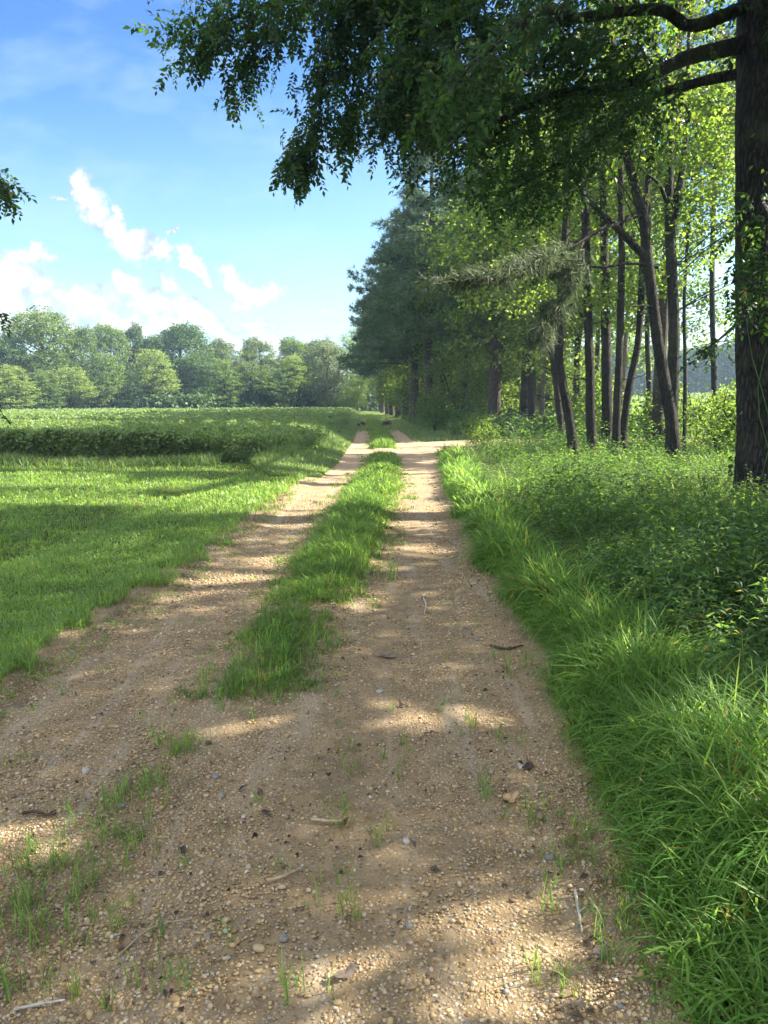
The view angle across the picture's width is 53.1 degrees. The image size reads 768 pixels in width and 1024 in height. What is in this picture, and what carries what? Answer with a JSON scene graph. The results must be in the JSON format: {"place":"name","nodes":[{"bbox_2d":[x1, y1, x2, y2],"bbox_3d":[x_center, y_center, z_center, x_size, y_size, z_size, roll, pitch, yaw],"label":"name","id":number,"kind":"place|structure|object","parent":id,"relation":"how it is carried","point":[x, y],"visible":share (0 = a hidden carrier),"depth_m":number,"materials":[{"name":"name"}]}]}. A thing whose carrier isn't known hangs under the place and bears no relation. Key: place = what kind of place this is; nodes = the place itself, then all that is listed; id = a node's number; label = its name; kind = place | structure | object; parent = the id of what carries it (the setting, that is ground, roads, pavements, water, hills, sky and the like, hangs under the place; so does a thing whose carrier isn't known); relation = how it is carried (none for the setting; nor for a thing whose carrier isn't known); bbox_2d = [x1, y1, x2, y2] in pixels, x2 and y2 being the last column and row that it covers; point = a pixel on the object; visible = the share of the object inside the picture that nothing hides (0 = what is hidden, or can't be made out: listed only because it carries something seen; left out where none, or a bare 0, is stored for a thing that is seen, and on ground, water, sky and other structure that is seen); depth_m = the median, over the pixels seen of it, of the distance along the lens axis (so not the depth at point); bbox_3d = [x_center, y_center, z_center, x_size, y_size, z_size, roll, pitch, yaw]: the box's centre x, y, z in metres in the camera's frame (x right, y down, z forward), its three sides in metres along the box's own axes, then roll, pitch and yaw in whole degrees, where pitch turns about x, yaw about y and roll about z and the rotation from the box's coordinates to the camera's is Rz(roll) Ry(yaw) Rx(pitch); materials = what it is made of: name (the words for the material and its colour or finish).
{"place":"outdoors","nodes":[
{"label":"outdoors","id":0,"kind":"place"},
{"bbox_2d":[0,409,523,477],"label":"verge grass","id":1,"kind":"structure","parent":0,"point":[337,444],"depth_m":18.82,"materials":[{"name":"green plant"}]},
{"bbox_2d":[173,411,418,704],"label":"median grass","id":2,"kind":"structure","parent":0,"point":[358,510],"depth_m":6.74,"materials":[{"name":"green plant"}]},
{"bbox_2d":[0,472,653,1011],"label":"sparse grass","id":3,"kind":"structure","parent":0,"point":[140,836],"depth_m":2.54,"materials":[{"name":"green plant"}]},
{"bbox_2d":[0,0,736,403],"label":"sky","id":4,"kind":"structure","parent":0,"point":[150,210],"materials":[{"name":"blue"}]},
{"bbox_2d":[0,417,765,1023],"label":"dirt track","id":5,"kind":"structure","parent":0,"point":[370,895],"depth_m":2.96,"materials":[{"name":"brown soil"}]},
{"bbox_2d":[13,997,64,1010],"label":"twig","id":6,"kind":"object","parent":5,"relation":"on","point":[35,1004],"visible":0.98,"depth_m":1.93,"materials":[{"name":"grey wood"}]},
{"bbox_2d":[120,917,196,954],"bbox_3d":[-0.651,1.198,2.203,0.227,0.019,0.046,-6,10,-38],"label":"twig","id":7,"kind":"object","parent":5,"relation":"on","point":[133,941],"visible":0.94,"depth_m":2.21,"materials":[{"name":"wood"}]},
{"bbox_2d":[266,866,303,882],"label":"twig","id":8,"kind":"object","parent":5,"relation":"on","point":[272,879],"visible":1,"depth_m":2.46,"materials":[{"name":"wood"}]},
{"bbox_2d":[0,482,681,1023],"bbox_3d":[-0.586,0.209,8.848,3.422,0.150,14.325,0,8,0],"label":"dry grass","id":9,"kind":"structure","parent":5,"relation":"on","point":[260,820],"depth_m":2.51,"materials":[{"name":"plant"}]},
{"bbox_2d":[333,954,364,977],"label":"fallen leaf","id":10,"kind":"object","parent":5,"relation":"on","point":[348,971],"visible":1,"depth_m":2.05,"materials":[{"name":"beige plant"}]},
{"bbox_2d":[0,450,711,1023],"bbox_3d":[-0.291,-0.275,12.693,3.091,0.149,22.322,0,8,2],"label":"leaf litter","id":11,"kind":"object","parent":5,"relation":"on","point":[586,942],"visible":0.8,"depth_m":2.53,"materials":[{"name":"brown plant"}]},
{"bbox_2d":[555,996,586,1008],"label":"fallen leaf","id":12,"kind":"object","parent":5,"relation":"on","point":[578,1002],"visible":0.97,"depth_m":1.94,"materials":[{"name":"beige plant"}]},
{"bbox_2d":[0,405,767,720],"bbox_3d":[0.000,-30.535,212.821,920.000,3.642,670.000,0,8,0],"label":"ground","id":13,"kind":"structure","parent":0,"point":[139,501],"depth_m":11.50,"materials":[{"name":"green plant"}]},
{"bbox_2d":[0,334,32,407],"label":"tree","id":14,"kind":"object","parent":13,"relation":"on","point":[5,341],"visible":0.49,"depth_m":90.20,"materials":[{"name":"green plant"}]},
{"bbox_2d":[0,168,36,434],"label":"lawn tree","id":15,"kind":"object","parent":13,"relation":"on","point":[6,195],"visible":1,"depth_m":10.14,"materials":[{"name":"green plant"}]},
{"bbox_2d":[0,364,45,408],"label":"tree","id":16,"kind":"object","parent":13,"relation":"on","point":[11,393],"visible":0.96,"depth_m":82.69,"materials":[{"name":"green plant"}]},
{"bbox_2d":[0,305,88,404],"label":"tree","id":17,"kind":"object","parent":13,"relation":"on","point":[37,330],"visible":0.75,"depth_m":92.65,"materials":[{"name":"green plant"}]},
{"bbox_2d":[20,369,75,408],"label":"tree","id":18,"kind":"object","parent":13,"relation":"on","point":[43,400],"visible":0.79,"depth_m":86.17,"materials":[{"name":"green plant"}]},
{"bbox_2d":[49,365,100,408],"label":"tree","id":19,"kind":"object","parent":13,"relation":"on","point":[76,388],"visible":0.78,"depth_m":89.13,"materials":[{"name":"green plant"}]},
{"bbox_2d":[61,324,100,393],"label":"tree","id":20,"kind":"object","parent":13,"relation":"on","point":[88,343],"visible":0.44,"depth_m":98.16,"materials":[{"name":"green plant"}]},
{"bbox_2d":[83,352,127,408],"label":"tree","id":21,"kind":"object","parent":13,"relation":"on","point":[106,386],"visible":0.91,"depth_m":92.13,"materials":[{"name":"green plant"}]},
{"bbox_2d":[88,321,132,389],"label":"tree","id":22,"kind":"object","parent":13,"relation":"on","point":[114,339],"visible":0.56,"depth_m":101.32,"materials":[{"name":"green plant"}]},
{"bbox_2d":[105,369,149,407],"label":"tree","id":23,"kind":"object","parent":13,"relation":"on","point":[129,391],"visible":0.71,"depth_m":94.75,"materials":[{"name":"green plant"}]},
{"bbox_2d":[122,321,143,371],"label":"tree","id":24,"kind":"object","parent":13,"relation":"on","point":[135,335],"visible":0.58,"depth_m":103.64,"materials":[{"name":"green plant"}]},
{"bbox_2d":[129,334,174,392],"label":"tree","id":25,"kind":"object","parent":13,"relation":"on","point":[148,343],"visible":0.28,"depth_m":105.21,"materials":[{"name":"green plant"}]},
{"bbox_2d":[126,348,181,398],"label":"tree","id":26,"kind":"object","parent":13,"relation":"on","point":[162,380],"visible":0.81,"depth_m":96.97,"materials":[{"name":"green plant"}]},
{"bbox_2d":[0,406,354,462],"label":"soybean crop","id":27,"kind":"object","parent":13,"relation":"on","point":[115,432],"visible":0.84,"depth_m":19.92,"materials":[{"name":"green plant"}]},
{"bbox_2d":[149,320,215,383],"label":"tree","id":28,"kind":"object","parent":13,"relation":"on","point":[180,336],"visible":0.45,"depth_m":107.55,"materials":[{"name":"green plant"}]},
{"bbox_2d":[170,354,218,397],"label":"tree","id":29,"kind":"object","parent":13,"relation":"on","point":[197,363],"visible":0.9,"depth_m":101.25,"materials":[{"name":"green plant"}]},
{"bbox_2d":[0,359,394,411],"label":"distant woods","id":30,"kind":"object","parent":13,"relation":"on","point":[169,399],"visible":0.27,"depth_m":104.42,"materials":[{"name":"green plant"}]},
{"bbox_2d":[185,342,234,380],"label":"tree","id":31,"kind":"object","parent":13,"relation":"on","point":[222,351],"visible":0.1,"depth_m":111.85,"materials":[{"name":"green plant"}]},
{"bbox_2d":[197,358,248,405],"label":"tree","id":32,"kind":"object","parent":13,"relation":"on","point":[223,391],"visible":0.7,"depth_m":104.81,"materials":[{"name":"green plant"}]},
{"bbox_2d":[211,337,241,371],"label":"tree","id":33,"kind":"object","parent":13,"relation":"on","point":[222,346],"visible":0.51,"depth_m":113.62,"materials":[{"name":"green plant"}]},
{"bbox_2d":[234,345,257,375],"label":"tree","id":34,"kind":"object","parent":13,"relation":"on","point":[244,354],"visible":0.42,"depth_m":116.23,"materials":[{"name":"green plant"}]},
{"bbox_2d":[222,361,281,406],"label":"tree","id":35,"kind":"object","parent":13,"relation":"on","point":[258,392],"visible":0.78,"depth_m":107.98,"materials":[{"name":"green plant"}]},
{"bbox_2d":[242,336,282,372],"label":"tree","id":36,"kind":"object","parent":13,"relation":"on","point":[262,347],"visible":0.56,"depth_m":117.31,"materials":[{"name":"green plant"}]},
{"bbox_2d":[257,370,288,405],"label":"tree","id":37,"kind":"object","parent":13,"relation":"on","point":[281,381],"visible":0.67,"depth_m":110.22,"materials":[{"name":"green plant"}]},
{"bbox_2d":[278,335,310,376],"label":"tree","id":38,"kind":"object","parent":13,"relation":"on","point":[287,349],"visible":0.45,"depth_m":121.13,"materials":[{"name":"green plant"}]},
{"bbox_2d":[237,411,352,464],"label":"verge weeds","id":39,"kind":"object","parent":13,"relation":"on","point":[316,435],"visible":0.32,"depth_m":21.74,"materials":[{"name":"green plant"}]},
{"bbox_2d":[278,353,315,406],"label":"tree","id":40,"kind":"object","parent":13,"relation":"on","point":[294,390],"visible":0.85,"depth_m":112.41,"materials":[{"name":"green plant"}]},
{"bbox_2d":[294,337,338,373],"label":"tree","id":41,"kind":"object","parent":13,"relation":"on","point":[312,342],"visible":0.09,"depth_m":122.88,"materials":[{"name":"green plant"}]},
{"bbox_2d":[300,340,355,407],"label":"tree","id":42,"kind":"object","parent":13,"relation":"on","point":[318,356],"visible":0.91,"depth_m":115.03,"materials":[{"name":"green plant"}]},
{"bbox_2d":[337,328,359,375],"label":"tree","id":43,"kind":"object","parent":13,"relation":"on","point":[350,341],"visible":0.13,"depth_m":126.57,"materials":[{"name":"green plant"}]},
{"bbox_2d":[336,384,366,409],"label":"understory tree","id":44,"kind":"object","parent":13,"relation":"on","point":[353,399],"visible":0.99,"depth_m":110.36,"materials":[{"name":"green plant"}]},
{"bbox_2d":[346,376,368,410],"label":"tree","id":45,"kind":"object","parent":13,"relation":"on","point":[358,380],"visible":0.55,"depth_m":119.75,"materials":[{"name":"green plant"}]},
{"bbox_2d":[337,302,395,415],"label":"pine tree","id":46,"kind":"object","parent":13,"relation":"on","point":[368,370],"visible":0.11,"depth_m":78.27,"materials":[{"name":"green plant"}]},
{"bbox_2d":[348,265,410,416],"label":"pine tree","id":47,"kind":"object","parent":13,"relation":"on","point":[398,413],"visible":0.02,"depth_m":68.13,"materials":[{"name":"green plant"}]},
{"bbox_2d":[336,241,423,417],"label":"pine tree","id":48,"kind":"object","parent":13,"relation":"on","point":[366,357],"visible":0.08,"depth_m":60.27,"materials":[{"name":"green plant"}]},
{"bbox_2d":[370,369,395,408],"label":"understory tree","id":49,"kind":"object","parent":13,"relation":"on","point":[379,381],"visible":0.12,"depth_m":86.75,"materials":[{"name":"green plant"}]},
{"bbox_2d":[372,367,410,409],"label":"understory tree","id":50,"kind":"object","parent":13,"relation":"on","point":[380,396],"visible":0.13,"depth_m":76.78,"materials":[{"name":"green plant"}]},
{"bbox_2d":[345,182,444,422],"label":"pine tree","id":51,"kind":"object","parent":13,"relation":"on","point":[385,348],"visible":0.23,"depth_m":50.18,"materials":[{"name":"green plant"}]},
{"bbox_2d":[381,356,420,410],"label":"understory tree","id":52,"kind":"object","parent":13,"relation":"on","point":[392,382],"visible":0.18,"depth_m":66.29,"materials":[{"name":"green plant"}]},
{"bbox_2d":[383,357,437,412],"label":"understory tree","id":53,"kind":"object","parent":13,"relation":"on","point":[401,390],"visible":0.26,"depth_m":59.01,"materials":[{"name":"green plant"}]},
{"bbox_2d":[353,144,472,415],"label":"pine tree","id":54,"kind":"object","parent":13,"relation":"on","point":[407,219],"visible":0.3,"depth_m":43.84,"materials":[{"name":"green plant"}]},
{"bbox_2d":[405,387,448,421],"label":"shrub","id":55,"kind":"object","parent":13,"relation":"on","point":[419,404],"visible":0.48,"depth_m":44.15,"materials":[{"name":"green plant"}]},
{"bbox_2d":[392,252,471,406],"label":"tree","id":56,"kind":"object","parent":13,"relation":"on","point":[419,359],"visible":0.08,"depth_m":47.67,"materials":[{"name":"green plant"}]},
{"bbox_2d":[402,354,461,411],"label":"understory tree","id":57,"kind":"object","parent":13,"relation":"on","point":[423,385],"visible":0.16,"depth_m":52.06,"materials":[{"name":"green plant"}]},
{"bbox_2d":[417,392,456,430],"bbox_3d":[2.542,-4.818,37.657,1.976,2.214,2.232,5,10,34],"label":"shrub","id":58,"kind":"object","parent":13,"relation":"on","point":[439,412],"visible":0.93,"depth_m":37.40,"materials":[{"name":"green plant"}]},
{"bbox_2d":[122,0,767,503],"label":"oak tree","id":59,"kind":"object","parent":13,"relation":"on","point":[420,36],"visible":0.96,"depth_m":9.70,"materials":[{"name":"green plant"}]},
{"bbox_2d":[723,133,767,484],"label":"climbing vine","id":60,"kind":"object","parent":59,"relation":"attached to","point":[726,432],"visible":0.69,"depth_m":10.82,"materials":[{"name":"green plant"}]},
{"bbox_2d":[416,352,487,415],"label":"understory tree","id":61,"kind":"object","parent":13,"relation":"on","point":[452,396],"visible":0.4,"depth_m":44.39,"materials":[{"name":"green plant"}]},
{"bbox_2d":[405,215,510,413],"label":"tree","id":62,"kind":"object","parent":13,"relation":"on","point":[451,352],"visible":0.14,"depth_m":41.28,"materials":[{"name":"green plant"}]},
{"bbox_2d":[414,167,505,339],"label":"pine tree","id":63,"kind":"object","parent":13,"relation":"on","point":[454,218],"visible":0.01,"depth_m":44.08,"materials":[{"name":"green plant"}]},
{"bbox_2d":[457,410,482,433],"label":"shrub","id":64,"kind":"object","parent":13,"relation":"on","point":[463,420],"visible":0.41,"depth_m":32.34,"materials":[{"name":"green plant"}]},
{"bbox_2d":[461,413,501,451],"bbox_3d":[2.891,-2.301,22.735,1.292,1.282,1.144,-4,9,-25],"label":"shrub","id":65,"kind":"object","parent":13,"relation":"on","point":[487,429],"visible":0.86,"depth_m":22.66,"materials":[{"name":"green plant"}]},
{"bbox_2d":[452,339,521,418],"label":"understory tree","id":66,"kind":"object","parent":13,"relation":"on","point":[476,390],"visible":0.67,"depth_m":37.34,"materials":[{"name":"green plant"}]},
{"bbox_2d":[441,219,537,411],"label":"tree","id":67,"kind":"object","parent":13,"relation":"on","point":[503,340],"visible":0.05,"depth_m":39.03,"materials":[{"name":"green plant"}]},
{"bbox_2d":[366,113,624,418],"bbox_3d":[5.619,-11.057,34.989,10.402,15.428,10.578,6,10,35],"label":"pine tree","id":68,"kind":"object","parent":13,"relation":"on","point":[434,327],"visible":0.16,"depth_m":34.03,"materials":[{"name":"green plant"}]},
{"bbox_2d":[406,121,608,429],"bbox_3d":[5.990,-9.814,32.334,9.287,13.849,7.103,-3,9,-20],"label":"lane tree","id":69,"kind":"object","parent":13,"relation":"on","point":[529,367],"visible":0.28,"depth_m":31.80,"materials":[{"name":"green plant"}]},
{"bbox_2d":[457,334,568,412],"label":"understory tree","id":70,"kind":"object","parent":13,"relation":"on","point":[519,385],"visible":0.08,"depth_m":39.30,"materials":[{"name":"green plant"}]},
{"bbox_2d":[438,115,609,428],"bbox_3d":[6.336,-10.350,34.048,7.898,14.195,7.697,0,8,0],"label":"tree","id":71,"kind":"object","parent":13,"relation":"on","point":[523,405],"visible":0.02,"depth_m":34.49,"materials":[{"name":"green plant"}]},
{"bbox_2d":[427,57,653,443],"bbox_3d":[5.355,-8.477,26.082,8.322,13.059,6.942,0,8,0],"label":"lane tree","id":72,"kind":"object","parent":13,"relation":"on","point":[558,404],"visible":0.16,"depth_m":25.81,"materials":[{"name":"green plant"}]},
{"bbox_2d":[355,0,735,446],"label":"pine tree","id":73,"kind":"object","parent":13,"relation":"on","point":[567,264],"visible":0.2,"depth_m":15.20,"materials":[{"name":"green plant"}]},
{"bbox_2d":[459,72,635,411],"bbox_3d":[8.030,-12.452,37.464,9.640,17.500,8.863,-3,9,-20],"label":"pine tree","id":74,"kind":"object","parent":13,"relation":"on","point":[547,395],"visible":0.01,"depth_m":38.21,"materials":[{"name":"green plant"}]},
{"bbox_2d":[511,336,584,409],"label":"understory tree","id":75,"kind":"object","parent":13,"relation":"on","point":[539,379],"visible":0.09,"depth_m":39.06,"materials":[{"name":"green plant"}]},
{"bbox_2d":[486,169,616,427],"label":"tree","id":76,"kind":"object","parent":13,"relation":"on","point":[542,390],"visible":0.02,"depth_m":33.78,"materials":[{"name":"green plant"}]},
{"bbox_2d":[444,0,687,459],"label":"slender tree","id":77,"kind":"object","parent":13,"relation":"on","point":[560,376],"visible":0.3,"depth_m":18.90,"materials":[{"name":"green plant"}]},
{"bbox_2d":[510,132,635,431],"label":"tree","id":78,"kind":"object","parent":13,"relation":"on","point":[577,316],"visible":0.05,"depth_m":31.59,"materials":[{"name":"green plant"}]},
{"bbox_2d":[540,364,612,424],"bbox_3d":[9.091,-5.231,35.572,3.752,3.549,3.869,1,8,6],"label":"bush","id":79,"kind":"object","parent":13,"relation":"on","point":[575,384],"visible":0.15,"depth_m":35.07,"materials":[{"name":"green plant"}]},
{"bbox_2d":[393,403,767,874],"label":"undergrowth","id":80,"kind":"object","parent":13,"relation":"on","point":[741,547],"visible":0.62,"depth_m":7.23,"materials":[{"name":"green plant"}]},
{"bbox_2d":[502,0,696,455],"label":"slender tree","id":81,"kind":"object","parent":13,"relation":"on","point":[585,227],"visible":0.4,"depth_m":20.13,"materials":[{"name":"green plant"}]},
{"bbox_2d":[434,439,767,1023],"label":"tall grass","id":82,"kind":"structure","parent":13,"relation":"on","point":[712,884],"depth_m":2.89,"materials":[{"name":"green plant"}]},
{"bbox_2d":[561,366,644,440],"bbox_3d":[6.930,-3.236,24.420,2.600,2.913,2.937,2,8,15],"label":"shrub","id":83,"kind":"object","parent":13,"relation":"on","point":[597,403],"visible":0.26,"depth_m":24.09,"materials":[{"name":"green plant"}]},
{"bbox_2d":[553,188,658,411],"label":"tree","id":84,"kind":"object","parent":13,"relation":"on","point":[578,350],"visible":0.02,"depth_m":36.15,"materials":[{"name":"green plant"}]},
{"bbox_2d":[511,118,709,410],"bbox_3d":[10.170,-10.135,33.817,8.430,14.069,6.591,3,9,21],"label":"field edge tree","id":85,"kind":"object","parent":13,"relation":"on","point":[597,337],"visible":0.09,"depth_m":34.02,"materials":[{"name":"green plant"}]},
{"bbox_2d":[506,0,735,464],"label":"slender tree","id":86,"kind":"object","parent":13,"relation":"on","point":[643,252],"visible":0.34,"depth_m":17.47,"materials":[{"name":"green plant"}]},
{"bbox_2d":[506,336,735,398],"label":"hazy woods","id":87,"kind":"object","parent":13,"relation":"on","point":[699,378],"visible":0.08,"depth_m":139.24,"materials":[{"name":"plant"}]},
{"bbox_2d":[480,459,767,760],"bbox_3d":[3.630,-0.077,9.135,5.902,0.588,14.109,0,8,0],"label":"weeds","id":88,"kind":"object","parent":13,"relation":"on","point":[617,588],"visible":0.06,"depth_m":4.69,"materials":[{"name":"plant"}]},
{"bbox_2d":[520,0,735,453],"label":"slender tree","id":89,"kind":"object","parent":13,"relation":"on","point":[606,383],"visible":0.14,"depth_m":21.30,"materials":[{"name":"green plant"}]},
{"bbox_2d":[573,111,701,411],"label":"tree","id":90,"kind":"object","parent":13,"relation":"on","point":[625,350],"visible":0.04,"depth_m":32.91,"materials":[{"name":"green plant"}]},
{"bbox_2d":[555,4,734,456],"bbox_3d":[6.676,-8.221,19.145,4.646,14.273,4.838,-4,9,-26],"label":"slender tree","id":91,"kind":"object","parent":13,"relation":"on","point":[616,428],"visible":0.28,"depth_m":19.70,"materials":[{"name":"green plant"}]},
{"bbox_2d":[572,48,734,438],"bbox_3d":[9.480,-8.856,26.354,7.269,13.616,6.780,0,8,0],"label":"field edge tree","id":92,"kind":"object","parent":13,"relation":"on","point":[646,331],"visible":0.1,"depth_m":25.93,"materials":[{"name":"green plant"}]},
{"bbox_2d":[572,1,735,454],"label":"slender tree","id":93,"kind":"object","parent":13,"relation":"on","point":[693,197],"visible":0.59,"depth_m":19.98,"materials":[{"name":"green plant"}]},
{"bbox_2d":[590,0,735,456],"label":"slender tree","id":94,"kind":"object","parent":13,"relation":"on","point":[672,264],"visible":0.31,"depth_m":19.47,"materials":[{"name":"green plant"}]},
{"bbox_2d":[627,372,714,444],"bbox_3d":[8.664,-2.957,23.439,2.288,2.563,2.585,-4,9,-28],"label":"shrub","id":95,"kind":"object","parent":13,"relation":"on","point":[649,408],"visible":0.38,"depth_m":23.18,"materials":[{"name":"green plant"}]},
{"bbox_2d":[613,0,735,427],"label":"field edge tree","id":96,"kind":"object","parent":13,"relation":"on","point":[711,300],"visible":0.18,"depth_m":24.92,"materials":[{"name":"green plant"}]},
{"bbox_2d":[630,390,735,430],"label":"sunlit crop","id":97,"kind":"object","parent":13,"relation":"on","point":[695,395],"visible":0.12,"depth_m":86.01,"materials":[{"name":"green plant"}]},
{"bbox_2d":[631,0,735,452],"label":"slender tree","id":98,"kind":"object","parent":13,"relation":"on","point":[684,429],"visible":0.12,"depth_m":21.96,"materials":[{"name":"green plant"}]},
{"bbox_2d":[679,383,735,451],"bbox_3d":[8.864,-2.363,20.429,2.115,2.097,1.872,5,9,31],"label":"shrub","id":99,"kind":"object","parent":13,"relation":"on","point":[701,409],"visible":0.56,"depth_m":20.45,"materials":[{"name":"green plant"}]},
{"bbox_2d":[700,377,736,448],"bbox_3d":[8.910,-2.255,18.831,2.350,2.330,2.080,0,8,0],"label":"shrub","id":100,"kind":"object","parent":13,"relation":"on","point":[727,421],"visible":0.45,"depth_m":18.78,"materials":[{"name":"green plant"}]},
{"bbox_2d":[386,437,719,456],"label":"side track","id":101,"kind":"structure","parent":0,"point":[413,449],"depth_m":25.51,"materials":[{"name":"beige soil"}]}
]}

